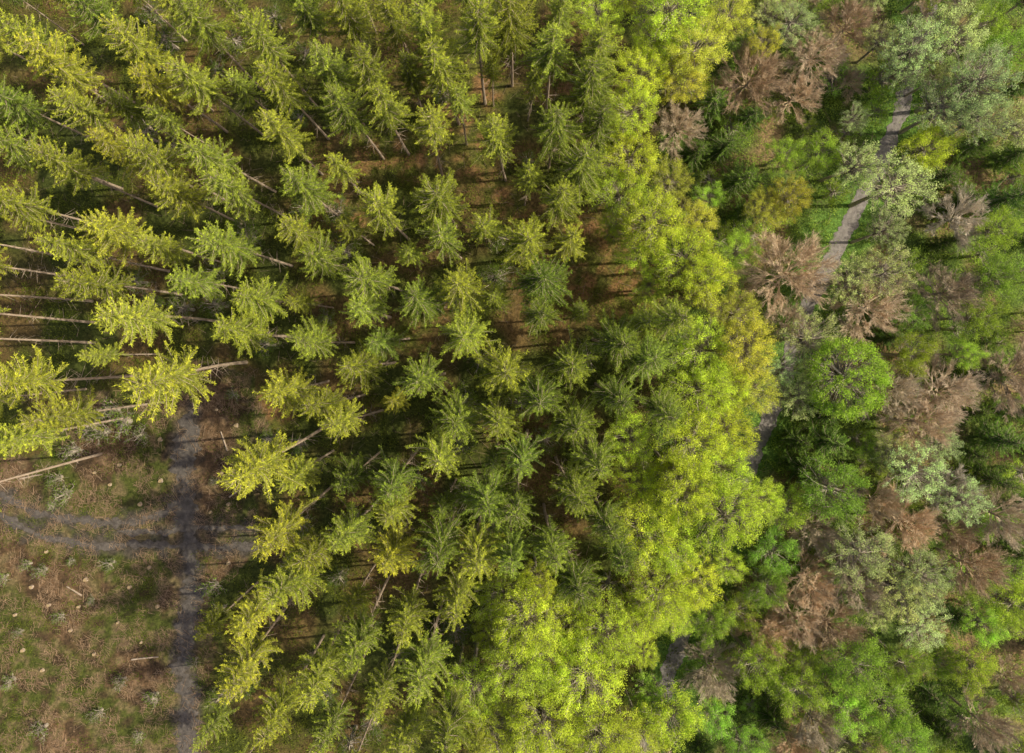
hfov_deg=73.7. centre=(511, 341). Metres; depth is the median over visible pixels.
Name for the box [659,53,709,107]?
broadleaf tree
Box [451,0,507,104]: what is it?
spruce tree
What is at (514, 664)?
broadleaf tree
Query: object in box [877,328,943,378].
broadleaf tree
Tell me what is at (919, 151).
broadleaf tree
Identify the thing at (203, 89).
spruce tree
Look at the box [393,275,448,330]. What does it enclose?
spruce tree
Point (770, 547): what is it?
broadleaf tree
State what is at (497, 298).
spruce tree
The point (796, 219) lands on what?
green bush
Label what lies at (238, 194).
spruce tree
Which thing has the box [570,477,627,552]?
spruce tree
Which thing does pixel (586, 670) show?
broadleaf tree
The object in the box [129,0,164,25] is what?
green bush
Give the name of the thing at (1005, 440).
evergreen tree
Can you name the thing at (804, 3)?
bare tree
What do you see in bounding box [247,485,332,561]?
spruce tree
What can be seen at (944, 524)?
green bush
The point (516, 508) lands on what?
spruce tree
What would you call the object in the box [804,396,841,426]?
evergreen tree
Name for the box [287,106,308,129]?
green bush
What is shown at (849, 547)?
broadleaf tree
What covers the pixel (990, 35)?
green bush
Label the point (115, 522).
dirt track
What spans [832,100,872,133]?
broadleaf tree
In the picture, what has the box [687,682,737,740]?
broadleaf tree
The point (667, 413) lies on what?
spruce tree
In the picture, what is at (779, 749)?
bare tree
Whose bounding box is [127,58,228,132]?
spruce tree
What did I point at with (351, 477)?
spruce tree
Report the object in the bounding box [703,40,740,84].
evergreen tree
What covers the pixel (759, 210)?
broadleaf tree
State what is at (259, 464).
spruce tree
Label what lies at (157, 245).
spruce tree
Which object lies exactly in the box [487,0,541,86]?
spruce tree
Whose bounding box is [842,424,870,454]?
green bush
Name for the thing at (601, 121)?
spruce tree
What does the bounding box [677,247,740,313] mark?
broadleaf tree
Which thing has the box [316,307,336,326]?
green bush
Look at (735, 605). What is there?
broadleaf tree
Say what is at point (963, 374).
green bush
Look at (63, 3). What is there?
spruce tree
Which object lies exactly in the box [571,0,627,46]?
broadleaf tree
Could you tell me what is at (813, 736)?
bare tree
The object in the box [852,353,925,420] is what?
bare tree
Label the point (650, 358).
spruce tree
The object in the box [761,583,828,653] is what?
bare tree
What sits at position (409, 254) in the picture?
spruce tree
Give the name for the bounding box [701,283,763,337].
broadleaf tree
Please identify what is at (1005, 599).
broadleaf tree
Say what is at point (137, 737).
shrub
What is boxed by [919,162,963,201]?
evergreen tree
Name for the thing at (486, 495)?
spruce tree
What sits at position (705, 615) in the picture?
broadleaf tree
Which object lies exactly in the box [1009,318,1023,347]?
bare tree
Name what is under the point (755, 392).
broadleaf tree
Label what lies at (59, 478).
shrub
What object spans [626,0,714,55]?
broadleaf tree
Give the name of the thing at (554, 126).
spruce tree
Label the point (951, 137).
green bush
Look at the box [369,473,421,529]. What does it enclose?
spruce tree
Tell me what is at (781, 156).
broadleaf tree
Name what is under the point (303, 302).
spruce tree
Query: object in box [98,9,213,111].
spruce tree
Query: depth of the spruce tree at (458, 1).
83.83 m
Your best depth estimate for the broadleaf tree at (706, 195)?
93.21 m
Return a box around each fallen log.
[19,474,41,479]
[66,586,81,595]
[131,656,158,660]
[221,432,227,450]
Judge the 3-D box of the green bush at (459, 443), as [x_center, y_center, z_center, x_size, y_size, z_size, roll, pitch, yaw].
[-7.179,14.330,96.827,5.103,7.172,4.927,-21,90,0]
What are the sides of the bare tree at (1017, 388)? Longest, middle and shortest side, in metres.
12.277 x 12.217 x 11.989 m
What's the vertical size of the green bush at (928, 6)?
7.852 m
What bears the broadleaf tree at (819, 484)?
on the ground at (160, 460)
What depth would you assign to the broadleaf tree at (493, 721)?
87.00 m
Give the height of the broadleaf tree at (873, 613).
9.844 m
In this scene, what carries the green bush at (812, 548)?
on the ground at (160, 460)
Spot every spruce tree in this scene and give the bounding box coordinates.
[0,8,134,102]
[0,30,67,83]
[0,73,104,146]
[0,112,60,153]
[0,122,123,189]
[0,180,92,237]
[0,187,96,234]
[0,244,94,264]
[0,246,64,282]
[0,289,93,307]
[0,305,95,324]
[0,331,95,353]
[0,345,140,409]
[0,382,86,420]
[0,402,130,459]
[0,452,102,511]
[7,0,83,45]
[13,27,152,129]
[16,384,163,438]
[24,135,157,206]
[29,228,169,275]
[43,82,167,155]
[50,0,130,51]
[50,259,182,309]
[54,0,180,78]
[74,206,192,265]
[74,338,161,368]
[82,123,200,191]
[89,290,218,348]
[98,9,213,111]
[99,86,182,143]
[112,341,247,422]
[118,0,187,41]
[119,130,234,206]
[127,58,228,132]
[129,226,229,269]
[134,102,223,155]
[143,166,242,224]
[146,0,223,53]
[158,52,263,135]
[164,260,249,301]
[166,0,264,91]
[175,135,276,192]
[185,220,292,280]
[189,660,260,752]
[192,162,296,222]
[193,581,257,640]
[198,0,245,35]
[210,304,289,357]
[213,581,303,705]
[216,427,322,503]
[220,67,280,120]
[224,569,287,639]
[225,0,282,61]
[230,271,311,333]
[232,7,318,109]
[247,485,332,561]
[251,59,329,139]
[251,634,324,751]
[252,107,323,175]
[252,367,329,418]
[255,543,328,615]
[272,450,334,498]
[274,211,333,255]
[276,162,341,224]
[279,0,342,82]
[283,288,333,318]
[283,315,354,360]
[285,512,359,585]
[288,611,348,713]
[294,226,351,283]
[296,384,365,419]
[304,36,364,125]
[305,649,367,752]
[312,80,384,159]
[316,396,383,443]
[320,0,382,68]
[321,494,380,555]
[324,151,365,196]
[327,575,389,675]
[330,451,380,496]
[334,208,374,245]
[335,338,398,394]
[336,251,401,307]
[337,564,375,621]
[339,287,391,328]
[345,41,397,129]
[351,717,374,752]
[354,180,410,240]
[360,641,405,725]
[362,323,409,360]
[365,80,417,155]
[366,0,416,71]
[366,513,422,577]
[368,444,426,507]
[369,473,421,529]
[380,387,413,414]
[380,647,426,752]
[384,554,436,653]
[391,47,430,119]
[391,342,453,399]
[392,592,453,709]
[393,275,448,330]
[394,237,429,269]
[402,0,442,30]
[402,0,464,102]
[405,419,465,481]
[406,98,453,175]
[406,651,434,724]
[407,500,471,579]
[409,167,471,228]
[410,30,477,125]
[415,212,465,266]
[419,642,486,752]
[423,478,460,523]
[425,386,486,445]
[432,258,487,318]
[432,545,479,631]
[436,301,500,361]
[444,80,480,145]
[450,467,519,531]
[451,0,494,25]
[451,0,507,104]
[452,515,509,584]
[464,204,510,247]
[464,686,496,752]
[466,111,518,181]
[466,388,525,444]
[471,337,534,403]
[477,49,506,106]
[477,279,515,313]
[480,438,510,476]
[482,519,537,578]
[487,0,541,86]
[489,471,539,532]
[495,212,556,274]
[496,428,552,482]
[508,159,545,205]
[510,249,572,311]
[510,370,574,421]
[515,21,579,112]
[519,289,566,337]
[521,66,548,120]
[526,503,581,577]
[529,98,586,168]
[537,176,591,232]
[538,325,601,392]
[540,0,581,36]
[542,386,604,450]
[545,222,586,262]
[548,456,603,521]
[552,530,606,612]
[553,136,611,204]
[559,51,620,145]
[562,427,621,481]
[565,296,591,327]
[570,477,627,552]
[573,94,621,153]
[577,16,622,110]
[585,308,645,374]
[589,371,643,425]
[594,528,642,577]
[618,299,659,344]
[620,327,678,389]
[632,383,685,436]
[648,292,697,344]
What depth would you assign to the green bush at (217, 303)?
95.71 m
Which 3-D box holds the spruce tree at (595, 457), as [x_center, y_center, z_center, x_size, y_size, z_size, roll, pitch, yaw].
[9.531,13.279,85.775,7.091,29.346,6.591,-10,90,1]
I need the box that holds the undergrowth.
[644,0,1023,752]
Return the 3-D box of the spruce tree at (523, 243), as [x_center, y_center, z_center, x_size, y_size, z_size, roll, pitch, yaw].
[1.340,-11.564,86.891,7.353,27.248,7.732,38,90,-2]
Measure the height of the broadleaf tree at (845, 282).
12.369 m
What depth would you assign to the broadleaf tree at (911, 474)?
88.40 m
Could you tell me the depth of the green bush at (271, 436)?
97.45 m
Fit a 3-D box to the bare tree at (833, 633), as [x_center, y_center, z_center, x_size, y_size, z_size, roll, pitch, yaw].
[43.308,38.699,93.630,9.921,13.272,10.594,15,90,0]
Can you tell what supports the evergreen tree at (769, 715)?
on the ground at (160, 460)
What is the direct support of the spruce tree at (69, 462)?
on the ground at (160, 460)
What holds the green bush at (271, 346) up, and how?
on the ground at (160, 460)
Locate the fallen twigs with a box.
[0,0,1023,752]
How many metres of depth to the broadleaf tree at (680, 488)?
83.15 m
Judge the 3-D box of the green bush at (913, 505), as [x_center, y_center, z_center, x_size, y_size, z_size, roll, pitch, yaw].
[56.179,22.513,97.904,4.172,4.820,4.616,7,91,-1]
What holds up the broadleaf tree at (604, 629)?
on the ground at (160, 460)
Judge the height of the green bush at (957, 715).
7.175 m
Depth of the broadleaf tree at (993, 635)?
91.05 m
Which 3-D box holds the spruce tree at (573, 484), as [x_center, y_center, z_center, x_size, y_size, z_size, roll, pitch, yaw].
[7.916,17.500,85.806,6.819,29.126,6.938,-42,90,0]
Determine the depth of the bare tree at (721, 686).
92.42 m
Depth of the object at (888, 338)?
96.92 m
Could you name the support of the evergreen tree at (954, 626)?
on the ground at (160, 460)
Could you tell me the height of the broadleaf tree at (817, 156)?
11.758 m
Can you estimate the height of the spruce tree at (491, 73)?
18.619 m
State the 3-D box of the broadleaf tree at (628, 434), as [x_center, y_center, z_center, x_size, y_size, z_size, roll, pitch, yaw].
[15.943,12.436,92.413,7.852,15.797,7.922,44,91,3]
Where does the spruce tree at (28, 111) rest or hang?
on the ground at (160, 460)
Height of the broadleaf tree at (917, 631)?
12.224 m
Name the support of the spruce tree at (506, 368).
on the ground at (160, 460)
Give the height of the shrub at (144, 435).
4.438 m
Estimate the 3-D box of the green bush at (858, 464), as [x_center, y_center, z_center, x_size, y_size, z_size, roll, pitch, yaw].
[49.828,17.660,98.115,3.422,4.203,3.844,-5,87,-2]
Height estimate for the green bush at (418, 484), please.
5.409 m
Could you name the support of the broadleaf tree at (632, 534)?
on the ground at (160, 460)
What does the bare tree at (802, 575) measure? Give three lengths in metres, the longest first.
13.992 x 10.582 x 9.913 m
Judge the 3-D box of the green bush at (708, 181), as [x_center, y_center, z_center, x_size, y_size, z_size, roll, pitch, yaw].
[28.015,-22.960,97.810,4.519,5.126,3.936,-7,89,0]
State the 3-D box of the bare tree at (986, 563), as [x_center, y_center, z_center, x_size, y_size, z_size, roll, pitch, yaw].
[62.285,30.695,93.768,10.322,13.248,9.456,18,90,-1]
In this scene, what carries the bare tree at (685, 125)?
on the ground at (160, 460)
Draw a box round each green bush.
[119,118,159,147]
[119,266,155,294]
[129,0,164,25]
[137,290,164,310]
[138,11,185,57]
[160,289,198,325]
[161,132,182,153]
[195,287,233,321]
[200,260,230,285]
[202,174,224,202]
[203,688,233,711]
[206,54,225,78]
[217,22,254,61]
[224,671,262,702]
[229,216,265,250]
[251,329,281,360]
[257,1,288,29]
[258,426,280,444]
[277,544,319,584]
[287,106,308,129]
[287,436,310,455]
[289,195,321,223]
[289,374,317,417]
[291,38,315,63]
[293,508,317,539]
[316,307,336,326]
[317,681,341,707]
[320,191,357,230]
[326,564,349,588]
[327,232,365,272]
[329,722,371,752]
[335,501,379,534]
[355,618,383,631]
[355,704,389,744]
[391,647,409,672]
[407,463,434,491]
[428,80,453,106]
[431,277,469,320]
[431,614,472,657]
[444,431,478,462]
[445,378,487,429]
[451,480,479,516]
[460,348,493,377]
[468,514,519,541]
[475,258,520,292]
[484,221,511,252]
[503,387,533,419]
[514,148,538,169]
[531,425,561,455]
[566,39,617,77]
[576,336,604,376]
[587,146,615,179]
[591,636,609,667]
[593,564,631,601]
[614,507,634,527]
[624,575,649,618]
[626,44,664,76]
[629,447,655,472]
[635,0,654,22]
[648,157,671,177]
[650,63,681,98]
[659,337,686,378]
[681,71,718,111]
[690,639,725,677]
[691,0,713,12]
[691,580,718,613]
[692,534,726,567]
[696,164,724,189]
[696,673,727,706]
[704,218,739,254]
[717,115,750,141]
[719,272,745,297]
[721,434,758,466]
[723,92,748,118]
[727,580,768,616]
[730,493,764,539]
[734,218,774,254]
[736,30,754,50]
[738,695,761,719]
[746,167,771,197]
[747,186,804,231]
[757,301,784,342]
[758,97,780,122]
[760,606,790,637]
[765,669,797,702]
[772,564,799,587]
[782,52,807,78]
[787,529,830,567]
[787,711,808,734]
[790,621,815,656]
[799,109,818,136]
[800,0,832,17]
[808,56,857,97]
[815,654,848,692]
[815,686,847,731]
[815,732,836,752]
[821,177,853,206]
[824,548,864,590]
[826,303,860,339]
[831,120,861,144]
[840,478,875,506]
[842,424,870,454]
[850,454,873,476]
[853,732,883,752]
[854,686,886,722]
[857,92,902,126]
[864,56,907,97]
[874,466,902,488]
[875,415,904,443]
[879,707,911,746]
[886,306,904,329]
[889,245,927,293]
[894,323,935,355]
[895,487,923,511]
[898,534,927,560]
[906,0,950,34]
[906,653,937,682]
[907,278,937,304]
[909,373,930,393]
[910,164,937,193]
[910,393,950,424]
[911,194,937,218]
[912,37,948,74]
[926,511,951,539]
[926,547,970,597]
[929,622,956,658]
[931,125,969,159]
[941,314,979,347]
[941,698,986,738]
[945,168,974,194]
[948,368,981,410]
[953,590,988,615]
[960,511,1003,546]
[964,235,1006,268]
[964,469,987,493]
[969,16,1012,64]
[986,328,1013,356]
[987,398,1008,419]
[994,549,1023,591]
[997,162,1023,188]
[997,683,1023,724]
[997,735,1023,752]
[1001,253,1023,293]
[1001,454,1023,486]
[1003,611,1023,640]
[1010,59,1023,83]
[1013,307,1023,318]
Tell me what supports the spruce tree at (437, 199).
on the ground at (160, 460)
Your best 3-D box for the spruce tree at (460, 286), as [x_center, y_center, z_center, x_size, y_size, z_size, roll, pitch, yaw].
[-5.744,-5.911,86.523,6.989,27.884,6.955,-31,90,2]
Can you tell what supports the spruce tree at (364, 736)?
on the ground at (160, 460)
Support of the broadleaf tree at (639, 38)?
on the ground at (160, 460)
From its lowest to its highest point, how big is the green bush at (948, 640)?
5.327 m
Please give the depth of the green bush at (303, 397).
95.90 m
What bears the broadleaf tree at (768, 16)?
on the ground at (160, 460)
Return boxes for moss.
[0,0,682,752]
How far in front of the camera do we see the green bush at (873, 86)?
95.51 m
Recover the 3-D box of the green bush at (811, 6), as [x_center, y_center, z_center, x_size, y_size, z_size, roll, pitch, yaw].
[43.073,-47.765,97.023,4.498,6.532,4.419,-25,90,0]
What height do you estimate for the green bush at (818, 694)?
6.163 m
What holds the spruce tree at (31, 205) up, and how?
on the ground at (160, 460)
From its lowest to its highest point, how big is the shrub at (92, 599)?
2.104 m
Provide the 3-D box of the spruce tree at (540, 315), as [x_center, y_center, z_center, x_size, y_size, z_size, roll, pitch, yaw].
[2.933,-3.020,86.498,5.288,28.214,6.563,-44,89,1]
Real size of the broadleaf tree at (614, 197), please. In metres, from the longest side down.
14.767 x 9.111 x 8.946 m
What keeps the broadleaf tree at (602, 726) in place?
on the ground at (160, 460)
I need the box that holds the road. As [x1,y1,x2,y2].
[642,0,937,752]
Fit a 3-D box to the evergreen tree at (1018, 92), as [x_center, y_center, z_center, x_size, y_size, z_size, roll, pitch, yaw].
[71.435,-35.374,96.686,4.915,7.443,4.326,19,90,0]
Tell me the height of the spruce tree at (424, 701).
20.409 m
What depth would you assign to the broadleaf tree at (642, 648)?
91.17 m
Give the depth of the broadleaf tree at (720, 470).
84.78 m
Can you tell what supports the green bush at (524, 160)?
on the ground at (160, 460)
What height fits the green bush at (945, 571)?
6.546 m
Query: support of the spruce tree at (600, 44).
on the ground at (160, 460)
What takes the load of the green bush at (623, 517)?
on the ground at (160, 460)
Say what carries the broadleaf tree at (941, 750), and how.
on the ground at (160, 460)
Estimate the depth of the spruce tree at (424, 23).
76.55 m
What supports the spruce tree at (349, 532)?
on the ground at (160, 460)
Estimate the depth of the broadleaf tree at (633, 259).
87.80 m
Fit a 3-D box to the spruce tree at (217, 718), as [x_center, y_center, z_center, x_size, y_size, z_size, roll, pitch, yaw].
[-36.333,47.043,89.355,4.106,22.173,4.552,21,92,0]
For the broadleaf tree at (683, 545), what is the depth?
84.17 m
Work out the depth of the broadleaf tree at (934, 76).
92.15 m
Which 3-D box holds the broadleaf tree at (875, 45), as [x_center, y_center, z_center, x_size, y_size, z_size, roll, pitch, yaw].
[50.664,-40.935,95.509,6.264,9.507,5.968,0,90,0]
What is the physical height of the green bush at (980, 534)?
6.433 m
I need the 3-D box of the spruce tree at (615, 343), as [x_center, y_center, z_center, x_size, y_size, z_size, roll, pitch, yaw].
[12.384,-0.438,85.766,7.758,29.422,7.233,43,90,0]
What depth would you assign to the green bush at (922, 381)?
97.13 m
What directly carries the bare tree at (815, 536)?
on the ground at (160, 460)
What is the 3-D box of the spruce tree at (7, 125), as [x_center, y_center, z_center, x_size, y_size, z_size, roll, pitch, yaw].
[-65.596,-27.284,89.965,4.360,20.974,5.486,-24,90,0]
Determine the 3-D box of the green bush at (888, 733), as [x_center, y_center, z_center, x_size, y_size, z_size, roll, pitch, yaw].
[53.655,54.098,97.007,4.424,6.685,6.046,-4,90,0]
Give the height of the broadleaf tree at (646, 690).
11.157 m
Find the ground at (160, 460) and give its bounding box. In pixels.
[0,0,1023,752]
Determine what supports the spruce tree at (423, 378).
on the ground at (160, 460)
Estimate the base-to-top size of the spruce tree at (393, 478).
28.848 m
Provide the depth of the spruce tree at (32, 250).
87.41 m
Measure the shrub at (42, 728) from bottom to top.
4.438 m
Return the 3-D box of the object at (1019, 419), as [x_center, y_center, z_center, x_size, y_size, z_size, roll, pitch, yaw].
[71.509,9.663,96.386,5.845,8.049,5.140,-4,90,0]
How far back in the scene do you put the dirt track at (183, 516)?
99.89 m
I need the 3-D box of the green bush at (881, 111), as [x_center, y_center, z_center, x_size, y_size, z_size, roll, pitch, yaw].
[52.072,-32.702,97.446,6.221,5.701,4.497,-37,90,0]
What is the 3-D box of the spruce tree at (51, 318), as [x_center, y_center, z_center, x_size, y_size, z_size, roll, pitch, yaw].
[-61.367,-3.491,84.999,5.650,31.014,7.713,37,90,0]
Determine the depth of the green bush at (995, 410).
97.44 m
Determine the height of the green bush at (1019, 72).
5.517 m
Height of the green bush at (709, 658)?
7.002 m
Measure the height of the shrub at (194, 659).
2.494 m
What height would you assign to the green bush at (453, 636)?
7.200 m
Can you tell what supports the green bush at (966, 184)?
on the ground at (160, 460)
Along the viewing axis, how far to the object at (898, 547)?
95.72 m
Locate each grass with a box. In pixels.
[0,372,265,752]
[786,67,957,269]
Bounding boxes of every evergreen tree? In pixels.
[669,137,712,174]
[679,83,730,127]
[686,730,716,752]
[701,127,745,168]
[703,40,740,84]
[713,156,761,202]
[726,195,759,227]
[731,101,771,138]
[745,685,790,740]
[773,423,815,455]
[778,449,824,487]
[798,416,852,462]
[799,468,836,495]
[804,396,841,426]
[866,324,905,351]
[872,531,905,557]
[903,670,952,714]
[913,707,965,751]
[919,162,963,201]
[919,231,959,260]
[925,600,979,641]
[936,180,988,226]
[944,128,996,168]
[948,434,995,467]
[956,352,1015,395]
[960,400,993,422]
[966,450,1023,498]
[969,170,1023,224]
[972,415,1023,458]
[976,137,1023,177]
[980,742,1007,752]
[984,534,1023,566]
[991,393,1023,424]
[995,75,1023,106]
[1013,489,1023,505]
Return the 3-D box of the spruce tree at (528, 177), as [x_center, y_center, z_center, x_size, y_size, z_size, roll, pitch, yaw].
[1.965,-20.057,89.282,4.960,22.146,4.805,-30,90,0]
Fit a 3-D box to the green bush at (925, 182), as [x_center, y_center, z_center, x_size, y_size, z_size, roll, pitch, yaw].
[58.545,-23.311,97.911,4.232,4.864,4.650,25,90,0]
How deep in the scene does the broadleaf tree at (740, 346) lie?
84.65 m
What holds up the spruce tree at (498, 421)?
on the ground at (160, 460)
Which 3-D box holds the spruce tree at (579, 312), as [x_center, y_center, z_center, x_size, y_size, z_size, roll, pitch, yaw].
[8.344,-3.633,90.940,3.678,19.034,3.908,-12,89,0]
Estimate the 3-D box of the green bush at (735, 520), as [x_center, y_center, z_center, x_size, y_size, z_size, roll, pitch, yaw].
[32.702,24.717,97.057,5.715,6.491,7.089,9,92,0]
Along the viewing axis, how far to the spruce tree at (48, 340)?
90.55 m
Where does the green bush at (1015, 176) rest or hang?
on the ground at (160, 460)
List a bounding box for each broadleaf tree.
[441,641,503,720]
[462,685,521,752]
[469,569,539,634]
[470,611,514,658]
[480,623,557,703]
[487,571,564,660]
[503,672,585,752]
[515,551,556,604]
[518,611,579,695]
[524,717,570,752]
[540,629,631,720]
[544,586,604,657]
[564,676,641,752]
[567,582,642,671]
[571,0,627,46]
[584,166,651,234]
[595,208,633,246]
[598,495,681,574]
[599,130,661,194]
[603,75,659,144]
[603,584,668,649]
[605,408,656,466]
[608,449,660,512]
[610,0,645,21]
[610,42,671,102]
[611,224,673,281]
[615,689,671,752]
[616,183,690,262]
[621,553,702,632]
[621,666,676,718]
[624,629,660,669]
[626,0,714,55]
[627,266,668,306]
[628,10,681,68]
[630,500,702,578]
[635,673,708,752]
[641,445,699,498]
[646,596,700,642]
[647,457,724,530]
[649,153,694,207]
[652,219,728,294]
[652,407,731,475]
[655,11,732,87]
[656,356,737,424]
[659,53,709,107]
[662,549,723,611]
[666,312,737,385]
[667,197,720,250]
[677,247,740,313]
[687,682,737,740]
[688,355,755,417]
[688,591,740,652]
[689,181,727,212]
[689,397,760,467]
[690,477,771,558]
[692,437,757,498]
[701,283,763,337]
[702,0,757,54]
[712,226,762,275]
[712,548,752,585]
[712,590,761,638]
[714,310,779,386]
[722,711,771,752]
[724,362,782,416]
[728,477,784,519]
[728,628,788,694]
[736,184,788,230]
[740,563,790,610]
[745,20,784,60]
[747,0,798,33]
[747,522,802,580]
[760,135,808,177]
[760,349,802,390]
[762,480,812,533]
[765,379,794,408]
[766,0,818,47]
[766,172,814,222]
[767,657,831,719]
[771,630,829,691]
[774,369,824,420]
[778,306,844,372]
[795,125,845,176]
[796,450,872,527]
[801,541,893,614]
[802,336,895,422]
[805,732,847,752]
[816,249,882,307]
[818,138,885,198]
[819,630,893,698]
[819,676,879,741]
[822,517,901,591]
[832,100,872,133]
[844,238,918,305]
[848,146,943,219]
[850,204,911,252]
[851,670,924,742]
[852,431,896,471]
[853,595,896,633]
[855,19,903,63]
[857,561,935,623]
[859,0,889,13]
[861,431,920,479]
[866,43,931,96]
[867,631,935,693]
[870,434,955,504]
[872,13,950,84]
[872,707,935,752]
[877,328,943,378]
[878,543,957,613]
[882,291,936,333]
[882,596,953,655]
[891,123,960,176]
[898,72,985,137]
[903,0,992,74]
[904,60,953,96]
[907,427,963,464]
[910,731,960,752]
[911,640,959,682]
[914,39,1023,120]
[926,334,989,372]
[928,477,994,527]
[930,86,1016,145]
[930,636,1002,701]
[931,0,983,24]
[940,297,1012,342]
[943,597,1012,650]
[954,243,1023,303]
[957,0,1011,43]
[962,204,1023,252]
[964,25,1023,77]
[966,577,1023,633]
[979,95,1023,149]
[991,0,1023,22]
[993,723,1023,752]
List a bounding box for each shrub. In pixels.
[0,571,10,587]
[0,670,18,692]
[10,627,23,639]
[18,559,32,570]
[25,718,50,748]
[29,563,49,580]
[41,469,66,489]
[44,500,57,513]
[47,480,74,507]
[49,609,67,626]
[52,437,89,467]
[66,557,76,567]
[74,416,99,442]
[81,418,113,447]
[82,704,108,727]
[86,594,94,606]
[95,395,124,422]
[96,556,117,573]
[101,408,137,444]
[108,673,130,692]
[123,423,150,446]
[130,729,147,745]
[141,690,161,711]
[184,655,200,668]
[195,575,227,603]
[208,600,228,615]
[209,476,220,486]
[223,386,239,402]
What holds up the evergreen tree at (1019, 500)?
on the ground at (160, 460)
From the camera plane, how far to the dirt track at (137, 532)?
99.84 m
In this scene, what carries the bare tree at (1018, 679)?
on the ground at (160, 460)
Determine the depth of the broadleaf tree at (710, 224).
86.70 m
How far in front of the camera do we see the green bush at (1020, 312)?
97.47 m
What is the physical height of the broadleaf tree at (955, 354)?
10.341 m
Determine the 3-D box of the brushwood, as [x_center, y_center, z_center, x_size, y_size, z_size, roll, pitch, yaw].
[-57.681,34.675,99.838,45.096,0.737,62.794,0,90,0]
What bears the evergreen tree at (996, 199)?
on the ground at (160, 460)
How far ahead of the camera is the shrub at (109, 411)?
97.68 m
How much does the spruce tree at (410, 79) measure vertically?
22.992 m
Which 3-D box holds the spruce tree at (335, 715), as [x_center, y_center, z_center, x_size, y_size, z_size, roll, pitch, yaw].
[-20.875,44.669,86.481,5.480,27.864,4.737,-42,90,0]
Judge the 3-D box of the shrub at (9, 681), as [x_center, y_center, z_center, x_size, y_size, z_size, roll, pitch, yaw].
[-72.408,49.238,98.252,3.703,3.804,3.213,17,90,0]
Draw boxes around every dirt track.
[0,491,188,528]
[0,512,275,552]
[117,524,262,536]
[166,410,205,752]
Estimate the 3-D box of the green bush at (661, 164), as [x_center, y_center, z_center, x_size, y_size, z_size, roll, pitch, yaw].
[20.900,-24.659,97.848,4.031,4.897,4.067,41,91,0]
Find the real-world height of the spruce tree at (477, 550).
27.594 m
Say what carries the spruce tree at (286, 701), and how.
on the ground at (160, 460)
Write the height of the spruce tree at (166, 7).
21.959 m
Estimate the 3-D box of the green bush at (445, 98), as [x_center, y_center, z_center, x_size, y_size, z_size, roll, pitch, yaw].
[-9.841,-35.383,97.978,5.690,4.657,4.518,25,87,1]
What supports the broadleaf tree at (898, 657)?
on the ground at (160, 460)
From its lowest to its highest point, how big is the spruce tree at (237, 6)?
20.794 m
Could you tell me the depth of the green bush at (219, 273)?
96.87 m
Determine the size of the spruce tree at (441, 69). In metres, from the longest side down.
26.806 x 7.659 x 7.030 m
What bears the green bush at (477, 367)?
on the ground at (160, 460)
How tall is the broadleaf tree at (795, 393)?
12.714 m
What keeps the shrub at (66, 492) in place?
on the ground at (160, 460)
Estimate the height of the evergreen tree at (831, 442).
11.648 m
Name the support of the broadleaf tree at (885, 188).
on the ground at (160, 460)
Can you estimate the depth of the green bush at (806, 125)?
97.47 m
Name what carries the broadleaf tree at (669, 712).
on the ground at (160, 460)
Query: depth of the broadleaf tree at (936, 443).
92.35 m
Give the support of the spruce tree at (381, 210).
on the ground at (160, 460)
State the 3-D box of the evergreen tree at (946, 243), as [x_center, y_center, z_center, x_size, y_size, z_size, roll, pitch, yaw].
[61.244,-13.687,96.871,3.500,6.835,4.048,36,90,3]
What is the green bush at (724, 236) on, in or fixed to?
on the ground at (160, 460)
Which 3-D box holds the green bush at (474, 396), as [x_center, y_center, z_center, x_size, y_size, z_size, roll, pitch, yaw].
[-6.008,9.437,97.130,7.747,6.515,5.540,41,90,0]
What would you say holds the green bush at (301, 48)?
on the ground at (160, 460)
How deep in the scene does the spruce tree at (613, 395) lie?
79.09 m
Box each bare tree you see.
[649,98,707,160]
[678,631,747,708]
[711,41,788,117]
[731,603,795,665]
[735,226,841,322]
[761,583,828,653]
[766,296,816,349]
[766,545,840,617]
[767,495,845,557]
[770,710,818,752]
[771,69,825,125]
[779,0,819,8]
[780,23,853,87]
[785,682,847,752]
[791,588,869,663]
[813,0,881,62]
[825,269,915,345]
[831,64,869,103]
[847,476,908,528]
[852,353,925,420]
[866,481,942,558]
[874,381,968,457]
[899,349,984,430]
[902,0,944,20]
[906,260,989,332]
[915,181,990,254]
[925,458,987,516]
[929,511,980,554]
[935,534,1016,602]
[941,683,1023,752]
[966,484,1023,551]
[968,334,1023,422]
[981,654,1023,696]
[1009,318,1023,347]
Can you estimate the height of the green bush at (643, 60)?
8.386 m
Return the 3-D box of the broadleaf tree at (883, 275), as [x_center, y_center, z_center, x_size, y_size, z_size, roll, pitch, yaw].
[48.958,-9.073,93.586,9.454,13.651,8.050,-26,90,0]
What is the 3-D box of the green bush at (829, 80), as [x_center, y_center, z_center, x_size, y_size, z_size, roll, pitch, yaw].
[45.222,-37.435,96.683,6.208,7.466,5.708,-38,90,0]
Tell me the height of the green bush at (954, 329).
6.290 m
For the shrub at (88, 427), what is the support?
on the ground at (160, 460)
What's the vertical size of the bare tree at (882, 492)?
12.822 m
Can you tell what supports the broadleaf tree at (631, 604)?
on the ground at (160, 460)
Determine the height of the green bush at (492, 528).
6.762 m
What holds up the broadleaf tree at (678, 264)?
on the ground at (160, 460)
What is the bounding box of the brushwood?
[0,366,267,752]
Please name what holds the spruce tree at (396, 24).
on the ground at (160, 460)
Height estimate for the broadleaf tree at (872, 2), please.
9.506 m
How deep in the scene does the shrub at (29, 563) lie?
98.89 m
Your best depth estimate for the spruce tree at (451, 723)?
78.50 m
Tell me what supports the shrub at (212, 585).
on the ground at (160, 460)

